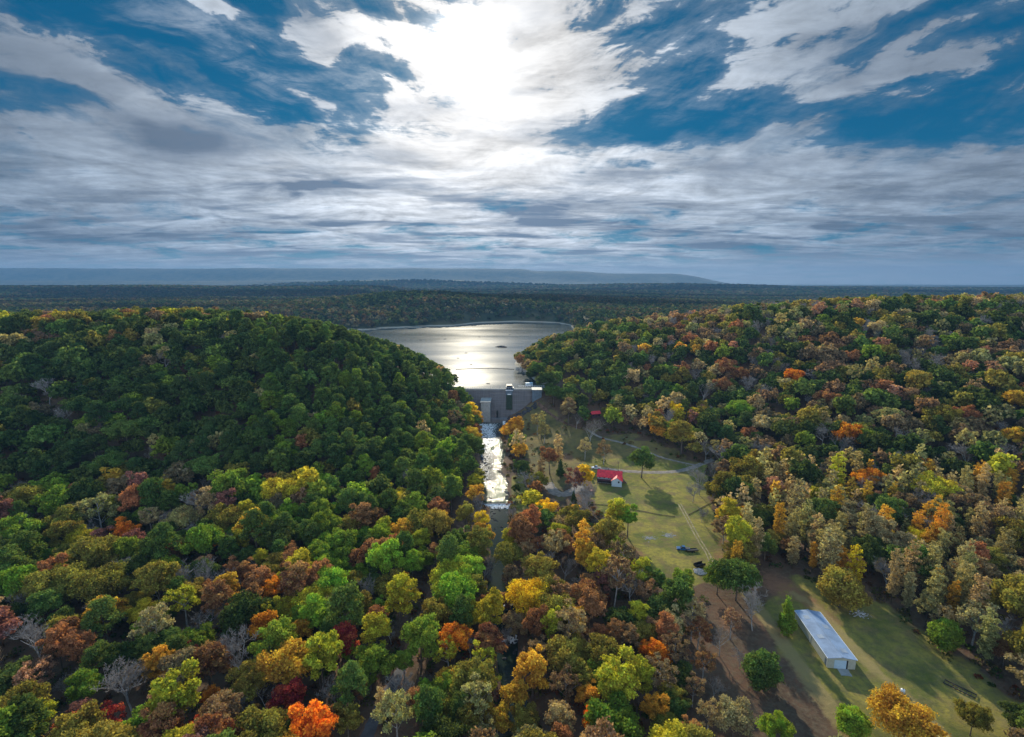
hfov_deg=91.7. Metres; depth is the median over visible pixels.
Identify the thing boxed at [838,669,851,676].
concrete apron
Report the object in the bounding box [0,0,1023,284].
sky
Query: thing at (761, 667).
broadleaf tree
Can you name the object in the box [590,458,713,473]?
gravel drive
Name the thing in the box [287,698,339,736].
broadleaf tree
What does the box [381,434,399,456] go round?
pine tree
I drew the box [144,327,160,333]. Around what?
broadleaf tree
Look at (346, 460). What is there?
pine tree
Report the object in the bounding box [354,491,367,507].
pine tree
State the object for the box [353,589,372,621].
broadleaf tree
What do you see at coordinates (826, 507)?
broadleaf tree
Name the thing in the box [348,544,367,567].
broadleaf tree
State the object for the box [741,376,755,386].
bare tree
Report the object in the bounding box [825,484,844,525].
broadleaf tree
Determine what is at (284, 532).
broadleaf tree
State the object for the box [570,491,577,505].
cedar tree
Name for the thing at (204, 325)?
pine tree
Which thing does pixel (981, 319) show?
bare tree
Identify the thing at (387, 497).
pine tree
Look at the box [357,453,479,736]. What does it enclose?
creek road
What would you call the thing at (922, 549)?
broadleaf tree
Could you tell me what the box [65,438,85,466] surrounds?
pine tree
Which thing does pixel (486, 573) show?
bare tree
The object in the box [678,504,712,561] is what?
wheel track
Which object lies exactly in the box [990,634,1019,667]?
broadleaf tree
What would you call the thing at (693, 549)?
trailer
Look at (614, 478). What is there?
house
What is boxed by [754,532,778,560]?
broadleaf tree
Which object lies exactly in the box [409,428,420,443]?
pine tree
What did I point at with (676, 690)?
broadleaf tree
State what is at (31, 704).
broadleaf tree
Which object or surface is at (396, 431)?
pine tree
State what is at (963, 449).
bare tree
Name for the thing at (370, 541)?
broadleaf tree
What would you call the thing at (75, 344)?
pine tree
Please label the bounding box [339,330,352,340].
pine tree
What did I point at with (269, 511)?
pine tree
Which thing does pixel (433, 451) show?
pine tree
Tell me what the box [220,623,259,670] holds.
bare tree
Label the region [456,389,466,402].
pine tree
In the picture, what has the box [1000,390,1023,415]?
broadleaf tree
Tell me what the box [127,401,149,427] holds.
pine tree
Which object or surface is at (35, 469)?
pine tree
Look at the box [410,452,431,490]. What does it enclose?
pine tree
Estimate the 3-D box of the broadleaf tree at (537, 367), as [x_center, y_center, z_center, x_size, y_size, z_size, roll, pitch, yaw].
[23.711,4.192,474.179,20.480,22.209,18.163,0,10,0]
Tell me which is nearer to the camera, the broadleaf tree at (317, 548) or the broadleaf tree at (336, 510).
the broadleaf tree at (317, 548)
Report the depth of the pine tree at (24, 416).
267.94 m
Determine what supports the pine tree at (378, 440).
on the ground at (884, 644)
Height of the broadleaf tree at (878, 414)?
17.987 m
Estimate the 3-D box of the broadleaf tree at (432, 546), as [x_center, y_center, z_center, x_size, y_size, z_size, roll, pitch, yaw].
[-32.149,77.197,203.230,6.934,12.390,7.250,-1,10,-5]
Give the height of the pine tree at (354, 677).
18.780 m
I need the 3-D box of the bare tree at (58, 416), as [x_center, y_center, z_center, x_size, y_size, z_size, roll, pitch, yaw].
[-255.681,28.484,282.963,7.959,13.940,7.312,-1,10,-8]
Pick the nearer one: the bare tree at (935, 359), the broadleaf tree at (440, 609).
the broadleaf tree at (440, 609)
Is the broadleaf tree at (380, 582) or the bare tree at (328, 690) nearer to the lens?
the bare tree at (328, 690)
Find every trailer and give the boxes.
[686,548,699,552]
[693,561,705,567]
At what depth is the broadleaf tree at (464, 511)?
230.67 m
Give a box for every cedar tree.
[555,459,564,477]
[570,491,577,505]
[777,595,797,637]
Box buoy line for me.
[456,368,500,369]
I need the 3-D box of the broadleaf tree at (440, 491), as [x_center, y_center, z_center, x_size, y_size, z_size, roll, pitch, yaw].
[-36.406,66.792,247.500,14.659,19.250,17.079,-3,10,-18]
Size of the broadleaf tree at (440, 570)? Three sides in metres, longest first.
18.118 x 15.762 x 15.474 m
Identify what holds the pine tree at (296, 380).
on the ground at (884, 644)
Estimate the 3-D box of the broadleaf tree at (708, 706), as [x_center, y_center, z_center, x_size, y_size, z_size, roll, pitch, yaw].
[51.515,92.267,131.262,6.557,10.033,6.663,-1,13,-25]
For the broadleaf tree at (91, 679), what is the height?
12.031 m
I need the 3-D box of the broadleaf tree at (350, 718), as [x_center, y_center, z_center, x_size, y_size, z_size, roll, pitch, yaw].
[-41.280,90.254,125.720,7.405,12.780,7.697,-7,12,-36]
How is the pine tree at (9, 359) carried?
on the ground at (884, 644)
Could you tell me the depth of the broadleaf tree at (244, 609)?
156.51 m
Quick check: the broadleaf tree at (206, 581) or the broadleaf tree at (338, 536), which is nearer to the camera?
the broadleaf tree at (206, 581)
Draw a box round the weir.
[479,501,514,504]
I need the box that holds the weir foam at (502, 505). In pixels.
[484,504,509,508]
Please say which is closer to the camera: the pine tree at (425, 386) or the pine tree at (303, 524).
the pine tree at (303, 524)
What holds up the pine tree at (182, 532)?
on the ground at (884, 644)
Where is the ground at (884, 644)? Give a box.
[0,268,1023,736]
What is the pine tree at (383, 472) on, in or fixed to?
on the ground at (884, 644)
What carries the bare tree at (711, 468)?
on the ground at (884, 644)
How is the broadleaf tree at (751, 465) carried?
on the ground at (884, 644)
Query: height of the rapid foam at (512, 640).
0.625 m
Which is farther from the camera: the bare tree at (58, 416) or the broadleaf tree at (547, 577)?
the bare tree at (58, 416)
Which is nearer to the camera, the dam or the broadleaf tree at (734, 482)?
the broadleaf tree at (734, 482)
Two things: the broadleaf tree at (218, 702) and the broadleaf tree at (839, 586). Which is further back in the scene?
the broadleaf tree at (839, 586)
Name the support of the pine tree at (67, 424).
on the ground at (884, 644)
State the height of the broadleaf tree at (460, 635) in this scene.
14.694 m
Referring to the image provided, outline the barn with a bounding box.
[794,609,857,669]
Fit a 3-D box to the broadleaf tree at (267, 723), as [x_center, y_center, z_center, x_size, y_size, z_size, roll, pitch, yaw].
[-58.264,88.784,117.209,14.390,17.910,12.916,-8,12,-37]
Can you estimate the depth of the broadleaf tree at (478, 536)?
202.03 m
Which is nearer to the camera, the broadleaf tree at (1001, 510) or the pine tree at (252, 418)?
the broadleaf tree at (1001, 510)
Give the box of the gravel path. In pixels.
[584,428,700,465]
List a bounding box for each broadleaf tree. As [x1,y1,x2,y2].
[0,483,48,507]
[0,512,46,538]
[0,564,37,600]
[0,655,45,695]
[0,678,51,708]
[0,691,52,736]
[4,531,49,551]
[4,560,86,611]
[25,697,59,734]
[28,483,78,516]
[33,613,78,651]
[41,476,69,494]
[41,504,87,527]
[42,520,86,547]
[42,699,113,736]
[53,533,119,569]
[63,667,105,703]
[65,476,102,518]
[66,560,133,602]
[76,492,118,527]
[80,595,132,632]
[85,450,129,476]
[99,419,146,441]
[99,699,126,724]
[102,640,138,675]
[103,330,123,342]
[118,703,164,732]
[127,601,175,641]
[129,559,180,601]
[129,613,169,639]
[136,699,186,736]
[138,507,163,528]
[141,657,201,719]
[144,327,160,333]
[149,645,209,686]
[158,504,205,528]
[160,584,200,626]
[179,453,222,484]
[180,523,224,555]
[180,621,216,647]
[183,639,232,685]
[188,714,199,723]
[192,711,243,736]
[193,688,244,728]
[195,554,214,561]
[199,578,233,628]
[199,684,220,702]
[200,578,211,601]
[203,502,243,529]
[206,468,253,496]
[213,571,240,601]
[216,589,277,643]
[224,652,273,703]
[231,507,268,547]
[232,556,255,580]
[233,704,290,736]
[246,614,300,658]
[247,609,277,639]
[254,636,311,684]
[259,476,308,499]
[263,520,296,548]
[265,676,307,720]
[269,539,289,552]
[274,593,295,618]
[277,560,314,596]
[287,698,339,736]
[289,580,335,616]
[292,618,313,640]
[296,592,331,629]
[301,629,344,703]
[302,655,338,688]
[307,540,335,561]
[308,531,341,553]
[313,553,333,561]
[315,565,349,598]
[315,704,334,736]
[323,527,357,556]
[330,502,343,514]
[332,701,365,736]
[333,620,360,662]
[337,514,361,531]
[341,640,355,662]
[345,569,364,588]
[345,643,397,690]
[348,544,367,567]
[351,683,367,706]
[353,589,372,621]
[358,569,381,599]
[359,610,391,645]
[362,536,401,573]
[365,537,406,573]
[366,507,386,527]
[367,567,411,598]
[368,594,386,612]
[370,688,412,736]
[374,686,385,724]
[384,571,422,632]
[390,518,416,535]
[394,649,413,679]
[396,491,427,511]
[399,612,439,667]
[404,508,434,531]
[406,686,425,725]
[418,677,430,686]
[420,596,452,630]
[425,485,452,509]
[427,542,439,568]
[428,558,464,601]
[429,669,460,695]
[432,570,478,620]
[432,635,460,665]
[434,665,456,689]
[437,621,473,664]
[439,688,455,717]
[446,544,481,563]
[447,390,459,400]
[447,409,465,426]
[448,553,485,575]
[448,656,497,698]
[450,428,461,435]
[453,698,482,736]
[455,400,464,411]
[455,501,474,531]
[456,449,478,478]
[457,525,469,540]
[459,671,492,725]
[461,392,472,402]
[464,426,482,436]
[464,436,485,460]
[465,484,484,511]
[467,525,493,556]
[468,574,488,596]
[468,639,496,663]
[470,713,498,736]
[471,468,485,479]
[472,410,483,423]
[473,621,507,669]
[474,592,488,612]
[483,700,513,736]
[488,671,501,695]
[498,675,528,722]
[499,420,522,436]
[500,564,525,589]
[500,592,512,613]
[501,609,527,638]
[504,415,523,430]
[505,577,550,616]
[509,701,539,734]
[511,484,520,496]
[512,643,549,699]
[513,723,542,736]
[514,354,524,368]
[520,358,535,369]
[520,551,560,580]
[526,361,546,380]
[526,370,536,380]
[526,471,549,487]
[530,535,543,552]
[531,413,543,434]
[535,371,558,395]
[535,497,558,524]
[536,350,549,360]
[536,569,567,595]
[537,424,550,443]
[537,456,544,483]
[538,411,545,439]
[538,592,576,633]
[539,446,558,473]
[543,383,560,403]
[543,700,576,735]
[546,634,590,681]
[547,522,571,535]
[549,662,581,702]
[551,598,587,637]
[554,387,575,401]
[554,434,565,464]
[554,504,591,535]
[560,397,576,425]
[560,656,596,689]
[563,467,585,492]
[569,577,607,616]
[569,632,594,662]
[573,517,590,570]
[577,437,591,459]
[581,632,623,665]
[581,705,595,731]
[584,688,645,736]
[587,658,616,701]
[590,514,625,547]
[594,644,640,701]
[595,440,612,464]
[600,554,636,607]
[604,497,630,521]
[604,605,636,642]
[606,532,636,589]
[606,535,626,550]
[616,504,637,536]
[626,556,652,598]
[627,446,655,477]
[629,651,655,705]
[638,636,674,667]
[643,593,685,636]
[644,566,665,589]
[645,651,679,687]
[649,711,676,732]
[657,681,692,712]
[658,572,694,615]
[660,629,691,660]
[664,690,689,722]
[665,659,694,695]
[671,567,694,588]
[676,596,705,641]
[680,671,706,706]
[681,714,701,726]
[688,615,712,649]
[690,644,717,681]
[696,696,722,730]
[702,567,726,594]
[706,557,763,600]
[711,376,733,392]
[711,515,729,549]
[711,693,755,736]
[714,506,720,518]
[715,357,737,374]
[717,475,755,501]
[721,541,760,565]
[722,606,742,638]
[724,399,756,414]
[728,455,764,482]
[730,366,750,384]
[740,647,784,691]
[746,502,760,509]
[753,710,796,736]
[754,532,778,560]
[762,476,784,496]
[783,368,805,379]
[785,483,805,526]
[797,498,815,550]
[802,496,840,522]
[807,512,824,554]
[812,388,835,403]
[815,526,843,571]
[815,564,872,611]
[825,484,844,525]
[827,394,842,404]
[828,451,849,486]
[831,421,864,449]
[833,703,873,736]
[845,544,866,581]
[846,555,866,568]
[849,467,886,486]
[853,502,876,543]
[865,681,950,736]
[868,320,888,332]
[872,337,890,345]
[872,407,904,428]
[875,504,895,546]
[882,537,906,575]
[885,543,937,589]
[892,491,923,511]
[906,526,931,541]
[907,470,965,498]
[909,428,934,443]
[920,403,964,432]
[926,498,962,528]
[927,616,967,651]
[945,490,991,519]
[952,404,985,418]
[952,697,994,735]
[955,599,999,645]
[972,501,1022,527]
[986,572,1023,629]
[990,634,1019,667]
[991,515,1023,553]
[996,700,1023,728]
[999,426,1023,452]
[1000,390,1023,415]
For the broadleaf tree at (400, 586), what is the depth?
163.62 m
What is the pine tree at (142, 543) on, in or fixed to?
on the ground at (884, 644)
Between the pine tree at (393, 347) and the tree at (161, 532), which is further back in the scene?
the pine tree at (393, 347)
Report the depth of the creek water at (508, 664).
194.88 m
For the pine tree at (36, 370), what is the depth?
312.78 m
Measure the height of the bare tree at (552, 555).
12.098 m
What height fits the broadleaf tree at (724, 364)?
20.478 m
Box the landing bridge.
[519,385,543,387]
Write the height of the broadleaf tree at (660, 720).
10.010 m
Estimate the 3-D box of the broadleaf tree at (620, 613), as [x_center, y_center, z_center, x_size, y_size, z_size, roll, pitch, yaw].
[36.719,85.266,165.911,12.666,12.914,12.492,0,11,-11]
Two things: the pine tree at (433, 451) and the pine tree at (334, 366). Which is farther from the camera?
the pine tree at (334, 366)
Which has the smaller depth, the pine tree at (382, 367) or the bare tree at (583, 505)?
the bare tree at (583, 505)
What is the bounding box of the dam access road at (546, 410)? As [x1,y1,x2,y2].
[537,402,583,429]
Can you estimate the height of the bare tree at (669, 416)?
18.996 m
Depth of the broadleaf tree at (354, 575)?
182.61 m
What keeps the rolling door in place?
in the barn
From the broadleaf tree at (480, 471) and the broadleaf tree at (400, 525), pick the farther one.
the broadleaf tree at (480, 471)
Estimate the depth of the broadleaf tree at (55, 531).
201.73 m
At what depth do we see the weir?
267.61 m
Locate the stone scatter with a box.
[849,610,868,618]
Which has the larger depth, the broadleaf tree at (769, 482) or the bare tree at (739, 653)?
the broadleaf tree at (769, 482)
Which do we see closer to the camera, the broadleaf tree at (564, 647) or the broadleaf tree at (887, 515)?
the broadleaf tree at (564, 647)
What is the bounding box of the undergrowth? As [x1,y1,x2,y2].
[0,321,1023,731]
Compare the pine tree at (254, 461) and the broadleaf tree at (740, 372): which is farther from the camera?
the broadleaf tree at (740, 372)
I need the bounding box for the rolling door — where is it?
[834,660,846,668]
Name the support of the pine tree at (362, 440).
on the ground at (884, 644)
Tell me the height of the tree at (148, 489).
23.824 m
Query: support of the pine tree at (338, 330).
on the ground at (884, 644)
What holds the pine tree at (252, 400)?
on the ground at (884, 644)
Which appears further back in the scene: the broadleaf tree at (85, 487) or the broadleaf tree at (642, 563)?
the broadleaf tree at (85, 487)
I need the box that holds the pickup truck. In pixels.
[676,545,689,550]
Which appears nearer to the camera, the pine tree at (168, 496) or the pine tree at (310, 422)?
the pine tree at (168, 496)
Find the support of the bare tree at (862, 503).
on the ground at (884, 644)
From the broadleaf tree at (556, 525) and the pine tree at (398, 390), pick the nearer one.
the broadleaf tree at (556, 525)
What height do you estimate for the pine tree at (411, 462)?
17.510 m
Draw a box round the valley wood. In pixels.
[0,279,1023,300]
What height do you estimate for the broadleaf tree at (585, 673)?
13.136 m
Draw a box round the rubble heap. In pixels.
[693,568,706,574]
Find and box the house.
[597,468,626,486]
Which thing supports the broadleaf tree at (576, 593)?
on the ground at (884, 644)
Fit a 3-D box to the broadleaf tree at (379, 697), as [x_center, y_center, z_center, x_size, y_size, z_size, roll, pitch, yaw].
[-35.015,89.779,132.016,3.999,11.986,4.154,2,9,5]
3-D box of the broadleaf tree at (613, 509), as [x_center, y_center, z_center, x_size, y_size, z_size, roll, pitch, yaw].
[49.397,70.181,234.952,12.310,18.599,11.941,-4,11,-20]
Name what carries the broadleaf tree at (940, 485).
on the ground at (884, 644)
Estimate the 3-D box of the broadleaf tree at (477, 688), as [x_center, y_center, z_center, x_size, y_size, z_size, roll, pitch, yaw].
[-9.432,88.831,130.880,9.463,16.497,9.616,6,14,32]
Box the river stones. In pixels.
[478,426,525,705]
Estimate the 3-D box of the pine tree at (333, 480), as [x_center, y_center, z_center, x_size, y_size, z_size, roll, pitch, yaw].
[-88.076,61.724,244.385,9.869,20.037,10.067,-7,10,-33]
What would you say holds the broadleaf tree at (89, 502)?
on the ground at (884, 644)
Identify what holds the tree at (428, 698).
on the ground at (884, 644)
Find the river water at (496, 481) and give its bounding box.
[479,423,507,504]
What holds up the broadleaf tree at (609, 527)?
on the ground at (884, 644)
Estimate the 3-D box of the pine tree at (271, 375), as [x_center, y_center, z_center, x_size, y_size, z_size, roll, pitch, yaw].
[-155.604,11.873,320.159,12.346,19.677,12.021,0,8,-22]
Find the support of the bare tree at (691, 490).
on the ground at (884, 644)
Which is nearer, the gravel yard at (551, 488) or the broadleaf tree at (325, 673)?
the broadleaf tree at (325, 673)
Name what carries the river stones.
on the ground at (884, 644)
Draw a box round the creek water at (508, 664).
[486,507,528,736]
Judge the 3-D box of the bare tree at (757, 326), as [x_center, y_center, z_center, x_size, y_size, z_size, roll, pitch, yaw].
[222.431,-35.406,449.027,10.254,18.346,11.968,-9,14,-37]
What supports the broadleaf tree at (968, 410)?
on the ground at (884, 644)
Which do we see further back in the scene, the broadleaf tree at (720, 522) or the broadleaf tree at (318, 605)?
the broadleaf tree at (720, 522)
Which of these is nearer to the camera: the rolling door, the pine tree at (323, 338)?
the rolling door
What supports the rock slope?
on the ground at (884, 644)
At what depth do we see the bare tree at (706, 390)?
387.25 m
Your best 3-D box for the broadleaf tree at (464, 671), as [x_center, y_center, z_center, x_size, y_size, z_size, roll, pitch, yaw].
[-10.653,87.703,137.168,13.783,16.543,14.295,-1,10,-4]
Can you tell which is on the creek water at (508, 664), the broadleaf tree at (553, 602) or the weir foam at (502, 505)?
the weir foam at (502, 505)
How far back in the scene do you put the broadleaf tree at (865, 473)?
249.90 m
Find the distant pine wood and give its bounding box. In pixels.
[0,295,1014,736]
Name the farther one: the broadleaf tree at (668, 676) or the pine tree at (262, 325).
the pine tree at (262, 325)
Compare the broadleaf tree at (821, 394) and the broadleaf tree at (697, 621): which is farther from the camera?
the broadleaf tree at (821, 394)
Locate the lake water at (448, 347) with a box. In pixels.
[359,322,572,387]
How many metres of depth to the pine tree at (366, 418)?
306.92 m
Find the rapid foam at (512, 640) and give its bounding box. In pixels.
[502,635,517,643]
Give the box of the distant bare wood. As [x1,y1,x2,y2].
[0,295,1023,662]
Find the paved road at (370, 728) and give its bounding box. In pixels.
[360,668,405,736]
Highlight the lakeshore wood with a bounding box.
[0,289,795,327]
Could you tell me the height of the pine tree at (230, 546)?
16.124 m
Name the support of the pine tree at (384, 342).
on the ground at (884, 644)
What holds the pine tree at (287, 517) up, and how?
on the ground at (884, 644)
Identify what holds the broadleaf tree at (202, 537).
on the ground at (884, 644)
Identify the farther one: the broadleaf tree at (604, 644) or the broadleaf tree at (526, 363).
the broadleaf tree at (526, 363)
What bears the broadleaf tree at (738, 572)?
on the ground at (884, 644)
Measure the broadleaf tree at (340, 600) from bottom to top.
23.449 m
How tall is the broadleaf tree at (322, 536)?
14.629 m
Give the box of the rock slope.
[502,401,539,425]
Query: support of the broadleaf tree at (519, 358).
on the ground at (884, 644)
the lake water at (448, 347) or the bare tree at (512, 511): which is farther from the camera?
the lake water at (448, 347)
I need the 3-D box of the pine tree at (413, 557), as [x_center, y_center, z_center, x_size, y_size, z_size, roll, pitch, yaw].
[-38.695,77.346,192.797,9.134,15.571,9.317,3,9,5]
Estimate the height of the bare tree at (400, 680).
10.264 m
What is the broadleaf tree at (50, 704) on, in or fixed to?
on the ground at (884, 644)
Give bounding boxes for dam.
[452,384,542,422]
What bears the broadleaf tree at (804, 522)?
on the ground at (884, 644)
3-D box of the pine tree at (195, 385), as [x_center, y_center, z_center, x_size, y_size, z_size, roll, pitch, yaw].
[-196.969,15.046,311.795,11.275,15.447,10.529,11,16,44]
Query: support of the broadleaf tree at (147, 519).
on the ground at (884, 644)
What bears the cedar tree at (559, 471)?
on the ground at (884, 644)
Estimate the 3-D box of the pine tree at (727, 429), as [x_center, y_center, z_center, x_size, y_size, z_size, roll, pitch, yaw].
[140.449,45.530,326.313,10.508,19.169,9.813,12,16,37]
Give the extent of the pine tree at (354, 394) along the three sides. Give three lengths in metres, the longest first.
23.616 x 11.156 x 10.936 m
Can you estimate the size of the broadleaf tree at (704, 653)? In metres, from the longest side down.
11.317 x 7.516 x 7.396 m
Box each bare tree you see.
[5,613,49,656]
[6,591,34,603]
[26,505,43,518]
[31,378,54,404]
[51,667,81,697]
[53,408,72,418]
[86,518,96,528]
[89,655,146,713]
[112,556,130,593]
[144,447,155,457]
[156,349,170,369]
[175,558,197,581]
[179,489,210,520]
[180,606,222,632]
[182,518,196,530]
[192,557,215,580]
[199,479,211,486]
[212,567,240,586]
[219,631,248,659]
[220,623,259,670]
[231,690,254,709]
[255,682,282,707]
[314,672,341,702]
[358,574,375,607]
[385,613,395,643]
[385,670,414,697]
[466,634,474,658]
[467,511,483,531]
[472,492,487,511]
[483,552,497,580]
[499,624,512,644]
[507,505,516,518]
[517,471,538,490]
[542,550,555,557]
[557,556,576,580]
[571,492,591,509]
[573,484,594,506]
[574,414,585,427]
[582,419,606,440]
[582,482,596,501]
[612,567,651,600]
[663,409,674,429]
[685,464,707,494]
[686,482,703,500]
[689,368,703,378]
[698,439,711,458]
[698,508,708,522]
[700,383,712,399]
[708,446,727,458]
[708,461,723,476]
[709,627,738,655]
[709,676,730,695]
[731,646,744,668]
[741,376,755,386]
[741,582,768,630]
[753,320,766,330]
[758,442,770,451]
[761,383,774,400]
[804,370,817,379]
[811,424,831,443]
[830,434,855,450]
[857,476,875,491]
[857,502,889,514]
[862,323,869,330]
[872,555,891,589]
[894,428,908,437]
[898,349,908,360]
[901,507,933,533]
[904,357,924,370]
[912,488,939,506]
[924,329,938,343]
[929,351,945,364]
[946,442,976,461]
[975,315,992,324]
[991,421,1007,431]
[994,614,1022,634]
[998,443,1023,454]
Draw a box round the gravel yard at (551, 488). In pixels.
[543,482,583,496]
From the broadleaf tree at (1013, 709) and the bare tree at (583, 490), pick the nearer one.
the broadleaf tree at (1013, 709)
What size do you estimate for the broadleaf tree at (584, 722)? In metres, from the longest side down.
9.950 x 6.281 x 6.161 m
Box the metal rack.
[943,679,976,698]
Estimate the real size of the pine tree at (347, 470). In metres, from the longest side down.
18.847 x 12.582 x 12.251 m
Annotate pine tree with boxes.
[0,316,14,328]
[0,406,9,429]
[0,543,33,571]
[1,358,15,366]
[1,408,20,429]
[7,500,34,520]
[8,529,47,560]
[9,404,40,430]
[19,353,42,381]
[25,364,42,391]
[26,460,49,480]
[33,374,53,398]
[40,341,59,357]
[48,465,68,473]
[55,605,80,617]
[57,419,74,436]
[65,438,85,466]
[66,318,80,332]
[69,342,90,358]
[75,639,111,670]
[80,594,129,646]
[83,399,111,427]
[111,319,126,331]
[112,347,130,367]
[116,321,130,333]
[120,347,144,367]
[124,457,141,470]
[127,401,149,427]
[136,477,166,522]
[136,535,160,558]
[138,308,150,317]
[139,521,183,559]
[140,425,157,443]
[142,382,163,401]
[156,383,170,400]
[157,489,182,512]
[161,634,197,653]
[162,454,179,468]
[163,575,187,613]
[168,329,186,347]
[176,529,188,540]
[181,331,193,352]
[186,435,212,459]
[188,381,205,393]
[195,321,209,332]
[196,371,216,391]
[198,422,218,454]
[213,360,233,388]
[216,535,240,559]
[220,453,233,468]
[228,309,244,324]
[231,321,245,332]
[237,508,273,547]
[238,317,254,333]
[245,392,262,413]
[246,414,258,429]
[248,452,266,472]
[250,326,263,342]
[255,322,269,329]
[255,334,268,347]
[258,377,275,407]
[258,390,281,410]
[258,501,280,518]
[259,372,279,384]
[259,439,275,454]
[262,410,283,439]
[265,327,278,348]
[271,452,290,473]
[273,408,285,433]
[274,328,293,348]
[274,441,293,472]
[274,511,296,528]
[279,364,299,385]
[280,393,299,416]
[282,716,292,733]
[283,361,298,378]
[284,438,299,458]
[285,319,301,348]
[286,323,299,349]
[286,374,306,392]
[286,389,301,413]
[287,403,310,434]
[289,523,301,546]
[292,348,309,370]
[292,450,313,468]
[297,330,315,350]
[297,387,312,402]
[298,503,311,519]
[298,518,310,541]
[299,491,322,509]
[301,522,322,545]
[302,324,317,350]
[303,352,317,363]
[304,417,324,434]
[308,438,324,461]
[314,333,326,351]
[314,387,330,406]
[318,324,332,337]
[318,613,339,633]
[320,366,338,385]
[320,432,345,470]
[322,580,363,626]
[324,401,345,432]
[325,361,340,376]
[325,393,346,429]
[325,443,346,476]
[326,475,341,511]
[327,659,369,705]
[330,341,346,369]
[331,386,348,403]
[334,463,359,485]
[334,487,358,512]
[335,327,347,339]
[336,427,357,455]
[337,369,350,387]
[338,339,350,364]
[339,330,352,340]
[339,417,358,442]
[340,455,351,468]
[343,333,357,343]
[343,351,359,369]
[346,375,365,392]
[346,385,362,401]
[347,368,364,385]
[349,410,362,434]
[352,444,375,470]
[352,470,367,482]
[353,436,369,454]
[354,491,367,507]
[355,422,374,438]
[355,453,375,478]
[357,345,373,362]
[357,415,375,435]
[358,367,369,380]
[359,381,374,396]
[359,533,374,547]
[361,333,371,343]
[362,408,377,422]
[363,438,381,461]
[363,548,379,571]
[364,494,380,513]
[368,371,382,402]
[370,337,382,349]
[370,351,385,363]
[370,436,385,460]
[372,381,386,401]
[374,459,392,477]
[377,488,397,514]
[378,419,395,434]
[378,450,395,465]
[378,470,392,479]
[379,362,387,372]
[379,394,390,406]
[379,397,392,408]
[381,354,394,365]
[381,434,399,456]
[382,340,389,348]
[384,403,401,418]
[388,344,403,362]
[389,412,405,427]
[389,427,404,446]
[389,505,404,522]
[390,456,410,476]
[391,383,405,399]
[392,351,403,367]
[395,531,415,565]
[396,400,408,415]
[399,385,407,396]
[401,431,414,449]
[402,394,415,408]
[402,408,416,426]
[402,457,414,482]
[403,425,413,436]
[403,548,423,578]
[404,468,426,494]
[406,373,421,399]
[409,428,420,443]
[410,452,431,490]
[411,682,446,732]
[413,399,431,415]
[413,430,432,450]
[413,447,435,473]
[417,379,434,394]
[418,413,429,424]
[425,418,436,433]
[429,367,442,384]
[430,407,444,422]
[430,449,436,455]
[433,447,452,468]
[435,533,461,564]
[442,372,454,387]
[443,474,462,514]
[446,528,462,546]
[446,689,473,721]
[448,406,462,417]
[448,422,463,433]
[448,593,473,628]
[454,386,467,398]
[454,438,471,456]
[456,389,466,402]
[456,413,468,427]
[457,541,469,547]
[459,433,473,442]
[462,403,473,413]
[517,460,530,481]
[656,390,670,414]
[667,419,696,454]
[683,381,698,406]
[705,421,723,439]
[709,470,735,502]
[717,424,732,447]
[736,410,752,426]
[930,414,947,441]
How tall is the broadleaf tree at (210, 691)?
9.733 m
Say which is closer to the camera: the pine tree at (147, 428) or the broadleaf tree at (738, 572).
the broadleaf tree at (738, 572)
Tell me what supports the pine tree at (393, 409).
on the ground at (884, 644)
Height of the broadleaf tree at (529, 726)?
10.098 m
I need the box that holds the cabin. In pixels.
[589,411,600,417]
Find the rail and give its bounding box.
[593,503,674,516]
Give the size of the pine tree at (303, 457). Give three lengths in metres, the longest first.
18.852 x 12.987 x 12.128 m
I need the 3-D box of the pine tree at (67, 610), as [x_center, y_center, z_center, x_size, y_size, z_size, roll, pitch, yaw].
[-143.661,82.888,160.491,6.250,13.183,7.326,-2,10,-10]
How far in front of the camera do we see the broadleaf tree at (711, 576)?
188.91 m
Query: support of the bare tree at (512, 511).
on the ground at (884, 644)
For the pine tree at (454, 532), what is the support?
on the ground at (884, 644)
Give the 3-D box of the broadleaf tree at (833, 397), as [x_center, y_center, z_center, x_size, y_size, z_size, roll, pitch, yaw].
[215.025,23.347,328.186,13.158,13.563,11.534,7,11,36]
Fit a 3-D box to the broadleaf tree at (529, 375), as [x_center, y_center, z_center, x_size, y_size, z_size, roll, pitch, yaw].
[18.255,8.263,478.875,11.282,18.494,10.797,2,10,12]
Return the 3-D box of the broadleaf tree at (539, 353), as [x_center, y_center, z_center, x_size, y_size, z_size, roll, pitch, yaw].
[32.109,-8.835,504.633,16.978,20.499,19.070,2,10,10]
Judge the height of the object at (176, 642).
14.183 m
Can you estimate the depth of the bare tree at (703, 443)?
319.61 m
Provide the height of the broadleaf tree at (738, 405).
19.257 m
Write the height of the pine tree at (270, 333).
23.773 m
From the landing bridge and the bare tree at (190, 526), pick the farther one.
the landing bridge
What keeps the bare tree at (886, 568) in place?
on the ground at (884, 644)
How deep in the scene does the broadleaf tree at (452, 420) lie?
355.54 m
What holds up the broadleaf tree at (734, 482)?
on the ground at (884, 644)
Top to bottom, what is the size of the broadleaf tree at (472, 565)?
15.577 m
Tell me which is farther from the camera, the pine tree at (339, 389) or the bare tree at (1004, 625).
the pine tree at (339, 389)
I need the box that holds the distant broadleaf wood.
[0,291,1023,736]

